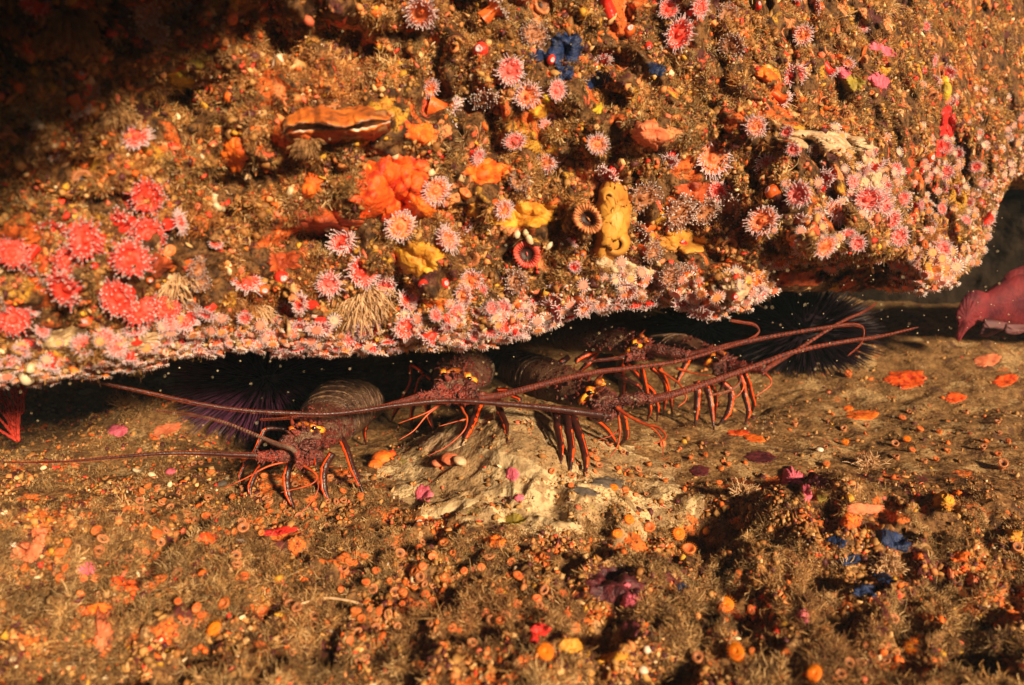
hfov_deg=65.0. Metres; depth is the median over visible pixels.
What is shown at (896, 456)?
cup coral
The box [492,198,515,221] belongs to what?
strawberry anemone
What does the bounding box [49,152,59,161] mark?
strawberry anemone
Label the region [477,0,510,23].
strawberry anemone
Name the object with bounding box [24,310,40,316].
strawberry anemone
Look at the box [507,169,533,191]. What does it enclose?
strawberry anemone
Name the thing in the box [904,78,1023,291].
corner anemones
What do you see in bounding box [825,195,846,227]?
strawberry anemone
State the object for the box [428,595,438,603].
cup coral
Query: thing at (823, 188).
strawberry anemone
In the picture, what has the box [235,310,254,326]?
strawberry anemone
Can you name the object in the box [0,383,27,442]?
gorgonian
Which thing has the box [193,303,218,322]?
strawberry anemone
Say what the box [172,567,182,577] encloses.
cup coral
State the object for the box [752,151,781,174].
strawberry anemone
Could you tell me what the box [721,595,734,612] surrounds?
cup coral
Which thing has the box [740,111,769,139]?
strawberry anemone
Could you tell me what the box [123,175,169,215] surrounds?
strawberry anemone
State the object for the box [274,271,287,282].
closed anemone
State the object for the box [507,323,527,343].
strawberry anemone
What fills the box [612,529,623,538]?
cup coral
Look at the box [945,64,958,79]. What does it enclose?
strawberry anemone
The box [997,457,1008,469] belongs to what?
cup coral
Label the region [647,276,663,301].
strawberry anemone
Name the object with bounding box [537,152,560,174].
strawberry anemone
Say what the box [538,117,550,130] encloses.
strawberry anemone
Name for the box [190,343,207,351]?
strawberry anemone
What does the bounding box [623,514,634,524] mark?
cup coral
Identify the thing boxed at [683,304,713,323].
strawberry anemone
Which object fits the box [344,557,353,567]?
cup coral
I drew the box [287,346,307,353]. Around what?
strawberry anemone
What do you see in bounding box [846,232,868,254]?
strawberry anemone
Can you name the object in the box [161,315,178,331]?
strawberry anemone
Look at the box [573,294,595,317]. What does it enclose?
strawberry anemone
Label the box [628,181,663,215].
strawberry anemone
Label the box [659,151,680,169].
strawberry anemone
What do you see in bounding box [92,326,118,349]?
strawberry anemone
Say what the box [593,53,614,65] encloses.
strawberry anemone
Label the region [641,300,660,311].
strawberry anemone
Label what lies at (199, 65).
encrusting sponge
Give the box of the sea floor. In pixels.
[0,293,1023,684]
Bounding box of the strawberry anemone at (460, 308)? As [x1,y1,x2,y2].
[446,301,467,324]
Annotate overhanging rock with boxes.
[0,0,1023,374]
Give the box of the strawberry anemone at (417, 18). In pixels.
[402,0,438,30]
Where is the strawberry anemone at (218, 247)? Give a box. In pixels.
[208,240,224,250]
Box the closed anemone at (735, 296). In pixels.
[731,293,738,300]
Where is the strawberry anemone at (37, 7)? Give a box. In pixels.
[17,0,54,21]
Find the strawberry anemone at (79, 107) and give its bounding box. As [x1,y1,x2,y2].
[66,94,94,120]
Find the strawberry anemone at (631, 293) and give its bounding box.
[615,281,640,302]
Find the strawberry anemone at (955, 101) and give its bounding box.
[951,94,958,106]
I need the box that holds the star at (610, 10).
[597,0,616,18]
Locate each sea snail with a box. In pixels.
[165,468,175,474]
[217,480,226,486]
[638,666,648,673]
[643,645,650,653]
[815,447,823,451]
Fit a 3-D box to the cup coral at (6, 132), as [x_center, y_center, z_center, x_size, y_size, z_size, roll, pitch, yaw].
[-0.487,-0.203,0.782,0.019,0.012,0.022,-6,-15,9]
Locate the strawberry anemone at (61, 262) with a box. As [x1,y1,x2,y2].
[49,243,83,274]
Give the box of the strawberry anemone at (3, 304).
[0,297,13,312]
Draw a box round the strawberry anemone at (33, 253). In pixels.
[10,244,41,275]
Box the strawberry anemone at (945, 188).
[942,182,949,192]
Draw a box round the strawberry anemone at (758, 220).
[742,205,782,238]
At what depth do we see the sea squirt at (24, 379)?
0.90 m
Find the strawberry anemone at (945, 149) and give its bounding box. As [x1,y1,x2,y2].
[938,137,955,156]
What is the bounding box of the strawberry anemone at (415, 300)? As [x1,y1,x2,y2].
[408,293,421,306]
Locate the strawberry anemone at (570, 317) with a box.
[565,315,576,320]
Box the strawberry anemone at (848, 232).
[841,226,857,241]
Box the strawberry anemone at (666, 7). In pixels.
[657,0,681,19]
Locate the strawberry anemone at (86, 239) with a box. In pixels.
[64,216,106,264]
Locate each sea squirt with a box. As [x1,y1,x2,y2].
[19,363,36,384]
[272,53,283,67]
[367,450,395,467]
[514,230,519,238]
[523,229,528,236]
[525,234,532,244]
[545,241,552,249]
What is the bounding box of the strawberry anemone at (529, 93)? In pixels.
[511,78,543,110]
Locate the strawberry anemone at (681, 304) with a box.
[670,296,690,311]
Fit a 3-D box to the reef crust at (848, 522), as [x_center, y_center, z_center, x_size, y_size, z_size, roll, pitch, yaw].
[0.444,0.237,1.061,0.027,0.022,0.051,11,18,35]
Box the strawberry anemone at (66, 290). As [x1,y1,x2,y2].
[40,266,84,312]
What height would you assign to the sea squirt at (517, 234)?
0.011 m
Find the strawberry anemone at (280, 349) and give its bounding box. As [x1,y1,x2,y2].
[273,344,287,353]
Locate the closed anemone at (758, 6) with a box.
[755,1,761,10]
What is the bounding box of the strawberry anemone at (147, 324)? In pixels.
[136,303,159,329]
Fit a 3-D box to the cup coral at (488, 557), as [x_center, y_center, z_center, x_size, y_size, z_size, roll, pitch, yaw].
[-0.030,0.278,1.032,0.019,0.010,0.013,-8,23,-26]
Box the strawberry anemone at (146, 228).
[129,212,171,254]
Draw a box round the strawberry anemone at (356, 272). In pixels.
[343,250,381,291]
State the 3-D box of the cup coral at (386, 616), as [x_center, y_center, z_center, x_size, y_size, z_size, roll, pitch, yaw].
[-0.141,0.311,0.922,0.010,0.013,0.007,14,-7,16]
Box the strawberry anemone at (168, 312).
[153,293,183,322]
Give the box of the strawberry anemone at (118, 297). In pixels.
[97,276,138,319]
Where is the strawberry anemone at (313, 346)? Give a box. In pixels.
[306,341,317,350]
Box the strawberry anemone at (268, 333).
[258,328,279,347]
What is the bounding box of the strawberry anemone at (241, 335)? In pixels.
[238,331,246,343]
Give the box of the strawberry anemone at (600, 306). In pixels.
[593,296,611,313]
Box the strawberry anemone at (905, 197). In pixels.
[898,189,912,207]
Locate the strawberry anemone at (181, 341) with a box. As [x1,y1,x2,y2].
[179,338,193,349]
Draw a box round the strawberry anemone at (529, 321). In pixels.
[522,311,547,333]
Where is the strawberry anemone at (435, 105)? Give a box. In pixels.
[427,95,465,127]
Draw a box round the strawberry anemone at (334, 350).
[328,343,341,353]
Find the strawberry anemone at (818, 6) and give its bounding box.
[809,0,824,15]
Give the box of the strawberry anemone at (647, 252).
[637,239,664,267]
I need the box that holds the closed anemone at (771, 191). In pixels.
[764,184,780,198]
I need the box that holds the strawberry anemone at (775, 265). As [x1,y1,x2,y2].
[769,258,790,270]
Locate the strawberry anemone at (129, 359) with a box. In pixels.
[119,351,139,365]
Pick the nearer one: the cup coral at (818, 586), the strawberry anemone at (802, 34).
the cup coral at (818, 586)
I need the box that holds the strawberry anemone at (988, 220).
[983,211,996,228]
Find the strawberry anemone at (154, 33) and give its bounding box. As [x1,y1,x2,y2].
[129,19,171,47]
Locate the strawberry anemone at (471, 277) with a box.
[460,268,484,292]
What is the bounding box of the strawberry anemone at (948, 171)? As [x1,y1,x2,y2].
[942,162,956,180]
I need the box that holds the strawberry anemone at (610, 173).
[594,161,622,183]
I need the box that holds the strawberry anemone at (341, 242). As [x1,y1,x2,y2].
[325,229,358,255]
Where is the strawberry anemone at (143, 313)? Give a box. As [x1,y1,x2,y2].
[116,292,161,329]
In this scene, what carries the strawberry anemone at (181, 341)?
attached to the overhanging rock
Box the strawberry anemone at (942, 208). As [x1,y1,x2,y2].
[936,201,948,215]
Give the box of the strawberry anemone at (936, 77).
[932,74,939,84]
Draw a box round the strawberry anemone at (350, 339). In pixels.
[338,328,359,348]
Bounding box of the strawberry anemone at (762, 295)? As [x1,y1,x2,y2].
[755,288,769,303]
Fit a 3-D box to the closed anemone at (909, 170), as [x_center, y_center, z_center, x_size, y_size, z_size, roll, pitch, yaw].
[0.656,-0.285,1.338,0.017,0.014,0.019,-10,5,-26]
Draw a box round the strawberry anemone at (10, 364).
[0,354,23,369]
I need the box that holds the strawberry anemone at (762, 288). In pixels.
[750,273,768,296]
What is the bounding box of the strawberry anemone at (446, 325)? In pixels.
[438,314,455,332]
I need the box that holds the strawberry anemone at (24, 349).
[11,339,33,359]
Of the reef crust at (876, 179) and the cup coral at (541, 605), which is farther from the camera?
the reef crust at (876, 179)
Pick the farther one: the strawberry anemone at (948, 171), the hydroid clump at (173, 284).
the strawberry anemone at (948, 171)
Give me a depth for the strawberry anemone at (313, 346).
1.01 m
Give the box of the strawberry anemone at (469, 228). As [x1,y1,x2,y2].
[456,220,476,235]
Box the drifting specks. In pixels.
[6,0,1017,478]
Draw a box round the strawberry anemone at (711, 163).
[694,137,736,181]
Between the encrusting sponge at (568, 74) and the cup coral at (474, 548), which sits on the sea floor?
the cup coral at (474, 548)
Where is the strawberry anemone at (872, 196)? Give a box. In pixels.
[848,181,887,215]
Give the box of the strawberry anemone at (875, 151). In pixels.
[871,147,878,157]
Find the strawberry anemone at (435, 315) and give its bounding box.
[429,307,443,322]
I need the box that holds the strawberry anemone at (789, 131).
[778,124,794,137]
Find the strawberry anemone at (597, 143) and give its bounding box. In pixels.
[585,131,610,156]
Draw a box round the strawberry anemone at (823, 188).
[818,182,828,193]
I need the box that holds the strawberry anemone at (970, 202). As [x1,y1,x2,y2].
[967,197,974,207]
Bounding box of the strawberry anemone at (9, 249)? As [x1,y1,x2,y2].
[0,234,31,270]
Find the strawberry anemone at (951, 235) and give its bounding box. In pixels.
[948,229,953,244]
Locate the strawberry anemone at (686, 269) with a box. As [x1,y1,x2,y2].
[677,262,696,277]
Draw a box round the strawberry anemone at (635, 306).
[625,300,642,310]
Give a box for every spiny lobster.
[0,377,384,517]
[67,327,918,476]
[258,319,759,455]
[515,318,864,422]
[648,302,876,429]
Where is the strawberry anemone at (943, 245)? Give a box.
[932,237,953,258]
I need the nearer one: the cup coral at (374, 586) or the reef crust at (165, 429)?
the cup coral at (374, 586)
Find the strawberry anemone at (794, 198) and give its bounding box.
[782,178,814,208]
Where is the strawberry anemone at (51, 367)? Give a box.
[35,352,61,376]
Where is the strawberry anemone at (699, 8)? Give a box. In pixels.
[687,0,710,20]
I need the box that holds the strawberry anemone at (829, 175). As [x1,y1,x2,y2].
[818,166,836,187]
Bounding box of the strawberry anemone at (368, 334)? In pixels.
[352,323,372,338]
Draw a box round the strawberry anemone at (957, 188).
[951,184,961,198]
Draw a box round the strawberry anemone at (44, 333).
[32,323,52,340]
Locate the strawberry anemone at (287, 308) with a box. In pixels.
[274,301,292,315]
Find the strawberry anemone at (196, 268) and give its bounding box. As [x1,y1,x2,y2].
[185,256,207,280]
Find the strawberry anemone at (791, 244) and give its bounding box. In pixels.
[789,238,805,258]
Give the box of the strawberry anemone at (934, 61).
[931,54,938,68]
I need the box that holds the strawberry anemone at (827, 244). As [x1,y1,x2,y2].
[813,232,840,260]
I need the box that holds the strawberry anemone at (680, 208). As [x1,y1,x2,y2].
[661,190,699,233]
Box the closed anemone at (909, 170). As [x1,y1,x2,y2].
[906,167,911,174]
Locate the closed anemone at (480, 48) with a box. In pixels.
[473,42,487,56]
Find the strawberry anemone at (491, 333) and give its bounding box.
[481,328,498,340]
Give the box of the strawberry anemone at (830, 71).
[825,61,840,78]
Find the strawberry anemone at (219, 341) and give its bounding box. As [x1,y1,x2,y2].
[211,337,224,350]
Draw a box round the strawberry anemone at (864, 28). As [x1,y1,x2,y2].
[856,17,872,33]
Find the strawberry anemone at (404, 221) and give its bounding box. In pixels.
[383,209,417,244]
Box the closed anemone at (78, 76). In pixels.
[74,70,85,79]
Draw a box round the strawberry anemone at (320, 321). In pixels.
[302,317,335,337]
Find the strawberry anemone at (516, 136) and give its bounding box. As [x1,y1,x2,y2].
[501,131,526,151]
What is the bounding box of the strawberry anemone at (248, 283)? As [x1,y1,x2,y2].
[231,271,265,296]
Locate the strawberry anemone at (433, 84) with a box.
[424,77,440,98]
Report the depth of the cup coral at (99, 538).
0.95 m
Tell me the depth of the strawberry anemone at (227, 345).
1.00 m
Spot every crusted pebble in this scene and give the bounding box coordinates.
[431,459,442,466]
[441,452,465,465]
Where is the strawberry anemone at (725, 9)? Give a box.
[716,1,739,21]
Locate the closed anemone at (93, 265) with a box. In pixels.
[90,262,99,269]
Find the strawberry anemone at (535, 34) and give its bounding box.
[518,18,550,50]
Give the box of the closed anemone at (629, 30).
[624,24,634,36]
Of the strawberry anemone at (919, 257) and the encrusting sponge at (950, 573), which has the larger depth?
the strawberry anemone at (919, 257)
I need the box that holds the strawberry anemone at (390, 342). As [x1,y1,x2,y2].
[378,334,399,348]
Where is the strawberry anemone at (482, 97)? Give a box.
[468,86,501,110]
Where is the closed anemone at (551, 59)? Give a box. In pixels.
[547,54,554,64]
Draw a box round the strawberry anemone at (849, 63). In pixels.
[843,57,856,68]
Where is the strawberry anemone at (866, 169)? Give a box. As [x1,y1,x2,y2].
[860,161,873,179]
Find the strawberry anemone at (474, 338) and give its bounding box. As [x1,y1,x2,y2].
[468,330,481,343]
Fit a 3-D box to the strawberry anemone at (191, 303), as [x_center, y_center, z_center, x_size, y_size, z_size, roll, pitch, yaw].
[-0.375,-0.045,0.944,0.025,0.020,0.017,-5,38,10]
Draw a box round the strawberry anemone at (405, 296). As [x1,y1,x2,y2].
[395,289,416,315]
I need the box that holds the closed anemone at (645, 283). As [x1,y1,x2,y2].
[639,279,648,287]
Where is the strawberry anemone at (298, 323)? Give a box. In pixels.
[290,316,309,333]
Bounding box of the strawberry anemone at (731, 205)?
[714,191,742,225]
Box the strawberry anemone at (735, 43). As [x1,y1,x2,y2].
[717,31,747,60]
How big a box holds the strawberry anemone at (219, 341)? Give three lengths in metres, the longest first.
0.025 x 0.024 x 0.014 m
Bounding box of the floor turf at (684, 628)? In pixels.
[0,324,1023,684]
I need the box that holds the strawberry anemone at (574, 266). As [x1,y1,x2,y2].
[567,260,581,273]
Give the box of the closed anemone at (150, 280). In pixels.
[146,277,153,282]
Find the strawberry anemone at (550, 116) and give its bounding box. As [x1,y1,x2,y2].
[547,111,556,119]
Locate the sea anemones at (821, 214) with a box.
[770,122,935,275]
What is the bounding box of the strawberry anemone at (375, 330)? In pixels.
[372,319,380,334]
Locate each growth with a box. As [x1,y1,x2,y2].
[0,0,1023,387]
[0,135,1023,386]
[1012,173,1023,183]
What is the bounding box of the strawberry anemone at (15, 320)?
[0,305,37,339]
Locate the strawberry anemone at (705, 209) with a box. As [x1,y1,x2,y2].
[691,194,720,225]
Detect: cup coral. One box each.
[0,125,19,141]
[20,562,29,571]
[54,547,66,557]
[55,572,65,584]
[61,563,68,571]
[63,537,71,548]
[72,167,93,180]
[76,589,85,596]
[79,574,87,581]
[90,525,102,535]
[90,573,100,582]
[93,545,104,558]
[96,533,109,543]
[122,505,132,513]
[122,597,128,603]
[124,80,133,90]
[124,553,134,562]
[132,548,143,556]
[135,497,143,504]
[139,487,144,493]
[142,548,149,554]
[142,581,149,588]
[144,483,151,489]
[148,579,158,588]
[151,529,162,539]
[153,551,158,559]
[154,573,167,583]
[156,537,165,546]
[157,499,165,505]
[161,526,171,534]
[163,244,175,256]
[165,503,173,509]
[168,265,176,272]
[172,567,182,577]
[174,597,181,604]
[182,616,190,625]
[184,509,191,514]
[192,602,200,614]
[192,647,197,654]
[195,215,208,231]
[197,612,204,620]
[201,512,212,521]
[204,494,211,500]
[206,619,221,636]
[207,469,214,474]
[211,513,220,518]
[216,597,230,609]
[227,13,237,24]
[229,493,234,499]
[229,550,242,559]
[231,528,237,534]
[231,560,241,569]
[237,517,245,521]
[237,521,250,533]
[239,571,249,580]
[253,640,266,649]
[255,516,262,523]
[256,605,270,617]
[258,530,264,536]
[260,11,268,21]
[260,472,267,478]
[262,495,268,500]
[264,498,272,504]
[282,593,288,601]
[283,597,294,607]
[288,285,301,302]
[289,648,294,655]
[291,481,297,487]
[291,602,301,611]
[293,499,298,505]
[295,512,302,518]
[309,610,318,619]
[311,618,319,626]
[327,474,333,480]
[337,586,344,592]
[340,488,346,494]
[340,497,346,503]
[340,564,349,574]
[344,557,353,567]
[346,635,352,643]
[350,607,361,616]
[353,559,357,566]
[353,627,361,634]
[354,657,362,665]
[356,612,365,623]
[357,492,363,500]
[357,632,365,641]
[360,553,368,559]
[361,578,370,587]
[362,598,370,605]
[362,653,370,661]
[368,583,377,593]
[371,622,380,632]
[372,567,379,574]
[375,606,383,615]
[384,609,391,619]
[385,600,392,606]
[387,576,392,584]
[389,585,399,596]
[393,622,401,629]
[395,548,405,557]
[398,588,407,597]
[399,600,405,606]
[399,608,405,614]
[404,562,410,571]
[409,565,419,576]
[411,585,417,590]
[414,544,422,550]
[414,570,425,581]
[417,631,424,639]
[418,562,426,569]
[421,580,427,587]
[421,589,430,597]
[426,619,433,626]
[428,552,437,559]
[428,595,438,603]
[437,641,448,648]
[438,538,448,547]
[439,572,447,580]
[444,598,453,603]
[447,623,456,632]
[449,549,455,556]
[455,624,462,633]
[459,188,471,199]
[460,567,467,575]
[466,248,479,266]
[467,638,477,648]
[471,546,477,553]
[477,563,485,572]
[482,553,494,563]
[482,608,491,617]
[486,613,494,626]
[494,587,503,593]
[495,615,506,625]
[500,609,511,617]
[506,571,512,578]
[507,558,514,565]
[513,240,540,268]
[513,571,523,581]
[513,599,521,608]
[532,594,541,602]
[534,0,549,14]
[536,601,543,609]
[536,641,554,660]
[538,584,549,596]
[540,552,545,559]
[558,589,567,595]
[564,610,570,617]
[568,472,574,478]
[570,621,579,634]
[572,203,602,234]
[579,55,587,63]
[591,448,597,454]
[593,456,599,461]
[595,462,602,468]
[605,439,613,446]
[610,484,617,490]
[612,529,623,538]
[622,486,628,492]
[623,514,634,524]
[634,466,641,471]
[643,520,655,532]
[672,527,685,540]
[680,542,697,555]
[692,649,703,663]
[699,614,707,624]
[702,527,709,534]
[706,628,712,636]
[716,480,722,485]
[717,465,723,470]
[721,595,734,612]
[722,238,737,247]
[726,640,745,662]
[747,604,754,614]
[748,647,754,656]
[791,420,797,426]
[806,663,823,682]
[813,583,819,589]
[819,96,825,103]
[823,460,830,466]
[834,24,840,33]
[835,667,847,678]
[839,125,849,131]
[840,425,846,431]
[841,438,848,444]
[844,369,851,377]
[844,657,854,667]
[855,658,866,665]
[861,45,866,56]
[869,650,876,658]
[882,657,890,664]
[890,612,900,623]
[891,440,898,446]
[892,453,899,459]
[898,415,905,419]
[902,435,911,441]
[903,638,922,656]
[905,606,912,613]
[909,447,915,452]
[916,426,923,431]
[920,458,927,463]
[922,239,928,248]
[924,611,933,621]
[927,87,938,99]
[936,429,942,434]
[963,127,970,137]
[980,443,987,450]
[995,451,1001,456]
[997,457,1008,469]
[1010,541,1023,553]
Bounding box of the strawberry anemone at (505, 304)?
[498,298,512,318]
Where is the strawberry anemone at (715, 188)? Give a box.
[706,177,730,204]
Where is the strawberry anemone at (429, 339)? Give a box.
[415,327,442,352]
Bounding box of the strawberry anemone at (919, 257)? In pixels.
[907,252,922,264]
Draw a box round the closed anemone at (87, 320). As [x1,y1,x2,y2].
[81,316,91,322]
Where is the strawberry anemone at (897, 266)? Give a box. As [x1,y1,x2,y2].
[892,262,905,271]
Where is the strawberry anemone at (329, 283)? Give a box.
[313,268,345,301]
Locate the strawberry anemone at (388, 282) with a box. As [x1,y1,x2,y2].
[373,274,397,296]
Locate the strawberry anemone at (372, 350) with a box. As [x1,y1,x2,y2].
[365,340,379,354]
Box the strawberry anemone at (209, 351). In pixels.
[205,348,217,354]
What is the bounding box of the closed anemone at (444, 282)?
[441,278,448,288]
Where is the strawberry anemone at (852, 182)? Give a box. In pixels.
[845,172,861,191]
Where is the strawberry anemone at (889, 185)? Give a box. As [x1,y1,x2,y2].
[886,178,893,191]
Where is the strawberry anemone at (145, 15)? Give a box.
[129,2,161,29]
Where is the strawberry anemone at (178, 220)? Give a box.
[163,207,189,235]
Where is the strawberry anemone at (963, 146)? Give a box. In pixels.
[955,144,966,156]
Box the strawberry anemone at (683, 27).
[662,12,697,54]
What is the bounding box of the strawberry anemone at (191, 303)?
[184,297,198,312]
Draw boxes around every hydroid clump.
[30,6,108,68]
[97,105,136,136]
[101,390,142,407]
[155,273,200,308]
[248,302,281,336]
[286,137,325,162]
[327,284,415,338]
[352,67,374,90]
[729,477,760,496]
[843,449,892,469]
[868,549,911,574]
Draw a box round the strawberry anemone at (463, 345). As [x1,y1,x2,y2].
[458,337,467,348]
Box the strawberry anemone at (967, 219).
[961,214,972,226]
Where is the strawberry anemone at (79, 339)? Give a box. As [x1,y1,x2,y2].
[67,331,94,357]
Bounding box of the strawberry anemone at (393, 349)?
[386,344,402,354]
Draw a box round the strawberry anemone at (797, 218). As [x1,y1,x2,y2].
[782,212,810,227]
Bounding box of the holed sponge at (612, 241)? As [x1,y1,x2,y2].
[593,178,631,260]
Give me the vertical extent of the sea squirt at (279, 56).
0.028 m
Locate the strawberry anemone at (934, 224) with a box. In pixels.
[924,217,938,230]
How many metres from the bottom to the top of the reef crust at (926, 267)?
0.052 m
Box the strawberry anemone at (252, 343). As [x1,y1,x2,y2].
[248,339,258,352]
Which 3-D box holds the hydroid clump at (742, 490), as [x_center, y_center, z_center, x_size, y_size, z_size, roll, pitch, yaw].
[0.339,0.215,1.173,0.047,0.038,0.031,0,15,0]
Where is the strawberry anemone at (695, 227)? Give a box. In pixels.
[689,221,707,231]
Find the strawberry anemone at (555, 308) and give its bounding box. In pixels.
[539,296,563,325]
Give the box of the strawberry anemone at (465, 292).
[453,283,473,307]
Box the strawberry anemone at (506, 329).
[498,319,512,335]
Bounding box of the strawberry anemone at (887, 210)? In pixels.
[874,187,898,219]
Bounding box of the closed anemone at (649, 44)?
[645,41,652,49]
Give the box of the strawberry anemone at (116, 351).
[104,330,130,360]
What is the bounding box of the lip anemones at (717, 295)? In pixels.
[0,245,967,389]
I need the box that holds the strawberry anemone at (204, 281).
[188,274,211,292]
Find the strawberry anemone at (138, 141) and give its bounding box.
[118,122,155,150]
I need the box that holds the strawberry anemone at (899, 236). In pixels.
[889,224,912,250]
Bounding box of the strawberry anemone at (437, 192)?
[421,176,452,208]
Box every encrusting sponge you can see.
[9,540,44,562]
[29,527,48,543]
[74,602,112,617]
[93,606,113,651]
[105,576,146,590]
[144,567,163,577]
[146,252,174,278]
[167,70,194,91]
[185,49,209,69]
[197,532,217,544]
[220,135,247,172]
[264,526,298,535]
[266,251,301,271]
[291,206,364,236]
[300,170,323,199]
[348,155,429,226]
[378,95,395,108]
[393,242,447,277]
[401,196,438,218]
[404,122,438,145]
[461,158,510,184]
[466,201,480,219]
[483,534,505,548]
[486,200,560,227]
[528,49,548,62]
[528,631,539,645]
[530,622,551,635]
[541,93,550,103]
[547,32,583,65]
[555,64,573,80]
[557,637,588,653]
[581,70,611,89]
[592,102,602,113]
[597,651,628,662]
[646,62,665,76]
[658,229,709,253]
[677,582,687,590]
[824,535,847,547]
[836,554,860,565]
[846,410,878,419]
[851,583,878,597]
[871,572,896,584]
[876,528,910,551]
[883,370,924,388]
[912,552,922,559]
[932,490,954,511]
[935,139,944,157]
[939,104,956,139]
[945,392,966,402]
[947,566,953,580]
[950,551,969,561]
[952,490,962,495]
[965,575,978,587]
[974,353,1000,366]
[1005,528,1022,541]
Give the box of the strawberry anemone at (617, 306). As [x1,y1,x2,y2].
[610,301,625,312]
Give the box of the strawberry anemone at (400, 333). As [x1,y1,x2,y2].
[390,313,416,342]
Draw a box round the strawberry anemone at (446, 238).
[434,222,460,255]
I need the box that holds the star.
[955,266,1023,340]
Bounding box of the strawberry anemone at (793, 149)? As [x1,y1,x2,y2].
[783,142,800,157]
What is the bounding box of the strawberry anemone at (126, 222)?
[109,205,142,242]
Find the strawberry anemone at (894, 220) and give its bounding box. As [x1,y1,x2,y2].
[882,208,903,229]
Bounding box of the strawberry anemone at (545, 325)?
[540,323,554,330]
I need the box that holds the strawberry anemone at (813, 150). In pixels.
[808,143,818,156]
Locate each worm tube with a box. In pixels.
[211,193,225,212]
[286,316,290,337]
[289,597,362,608]
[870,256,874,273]
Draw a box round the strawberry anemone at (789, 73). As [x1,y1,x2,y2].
[783,60,811,88]
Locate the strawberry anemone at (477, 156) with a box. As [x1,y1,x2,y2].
[469,146,485,164]
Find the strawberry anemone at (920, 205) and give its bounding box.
[912,198,926,213]
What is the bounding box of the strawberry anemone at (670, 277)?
[658,262,684,291]
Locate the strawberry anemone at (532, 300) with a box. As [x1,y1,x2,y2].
[527,296,538,311]
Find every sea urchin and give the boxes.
[162,350,364,447]
[728,290,886,380]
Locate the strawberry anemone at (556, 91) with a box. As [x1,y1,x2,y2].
[547,76,567,103]
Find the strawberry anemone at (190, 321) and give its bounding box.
[176,305,200,334]
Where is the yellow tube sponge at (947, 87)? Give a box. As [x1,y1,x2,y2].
[942,76,951,100]
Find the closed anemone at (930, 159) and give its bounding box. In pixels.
[926,153,934,162]
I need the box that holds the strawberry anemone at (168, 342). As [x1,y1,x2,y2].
[162,336,174,347]
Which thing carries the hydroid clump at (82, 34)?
attached to the overhanging rock
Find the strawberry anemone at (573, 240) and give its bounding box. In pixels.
[566,237,578,247]
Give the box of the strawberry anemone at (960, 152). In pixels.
[955,146,964,158]
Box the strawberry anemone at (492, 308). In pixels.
[483,299,500,316]
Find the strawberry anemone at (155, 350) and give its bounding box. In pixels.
[148,344,160,355]
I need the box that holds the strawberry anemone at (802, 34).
[792,21,816,47]
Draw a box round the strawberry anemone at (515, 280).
[502,265,529,296]
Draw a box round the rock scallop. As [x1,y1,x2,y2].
[281,104,390,144]
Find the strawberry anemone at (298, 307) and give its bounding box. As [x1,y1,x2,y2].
[290,290,318,316]
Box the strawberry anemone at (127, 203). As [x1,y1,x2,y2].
[122,197,133,209]
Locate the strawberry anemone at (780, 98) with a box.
[771,90,794,109]
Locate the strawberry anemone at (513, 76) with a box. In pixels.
[493,53,527,88]
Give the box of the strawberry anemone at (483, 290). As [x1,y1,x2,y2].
[474,283,488,294]
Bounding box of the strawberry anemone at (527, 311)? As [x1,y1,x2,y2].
[514,302,532,321]
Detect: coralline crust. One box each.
[77,562,95,574]
[107,424,127,436]
[414,484,433,501]
[506,467,519,480]
[513,494,524,501]
[620,591,640,608]
[623,582,630,587]
[778,466,802,484]
[795,608,809,626]
[802,484,812,501]
[835,67,851,79]
[867,40,897,56]
[867,71,889,88]
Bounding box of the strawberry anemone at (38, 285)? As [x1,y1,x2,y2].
[34,274,48,288]
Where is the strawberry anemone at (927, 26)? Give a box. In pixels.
[922,20,931,32]
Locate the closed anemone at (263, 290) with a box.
[258,285,268,294]
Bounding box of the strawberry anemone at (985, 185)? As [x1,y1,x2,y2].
[976,177,989,189]
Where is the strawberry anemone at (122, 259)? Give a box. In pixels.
[104,237,156,278]
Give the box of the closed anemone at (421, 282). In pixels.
[418,279,426,286]
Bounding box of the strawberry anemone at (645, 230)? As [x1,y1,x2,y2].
[633,221,656,245]
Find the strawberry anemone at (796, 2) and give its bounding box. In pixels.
[791,0,801,6]
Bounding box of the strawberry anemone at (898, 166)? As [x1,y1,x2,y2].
[892,161,903,176]
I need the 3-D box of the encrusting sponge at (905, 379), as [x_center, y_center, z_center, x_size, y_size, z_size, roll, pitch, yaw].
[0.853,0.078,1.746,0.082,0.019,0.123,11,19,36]
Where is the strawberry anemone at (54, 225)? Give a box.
[33,216,69,241]
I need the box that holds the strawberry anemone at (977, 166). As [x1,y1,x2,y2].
[967,161,984,173]
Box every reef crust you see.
[30,326,86,350]
[116,329,163,350]
[149,422,182,438]
[415,432,464,450]
[421,298,454,308]
[427,497,478,516]
[475,447,553,481]
[482,481,517,497]
[504,513,525,524]
[509,478,578,532]
[512,509,583,531]
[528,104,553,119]
[573,486,599,495]
[585,565,646,603]
[590,476,628,488]
[592,257,655,278]
[618,619,640,639]
[631,119,669,150]
[674,182,710,199]
[689,465,709,475]
[721,280,749,305]
[727,429,749,435]
[743,433,765,442]
[743,450,775,462]
[755,66,778,82]
[774,271,824,286]
[785,129,878,153]
[804,472,830,488]
[815,489,827,502]
[836,74,865,91]
[840,512,862,528]
[843,405,852,410]
[846,503,884,514]
[860,140,881,219]
[920,259,950,283]
[992,373,1017,386]
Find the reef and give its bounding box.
[785,181,1023,303]
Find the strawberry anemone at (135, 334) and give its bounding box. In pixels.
[119,325,149,345]
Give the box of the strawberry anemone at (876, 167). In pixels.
[871,157,891,172]
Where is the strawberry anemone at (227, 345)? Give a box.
[224,339,235,349]

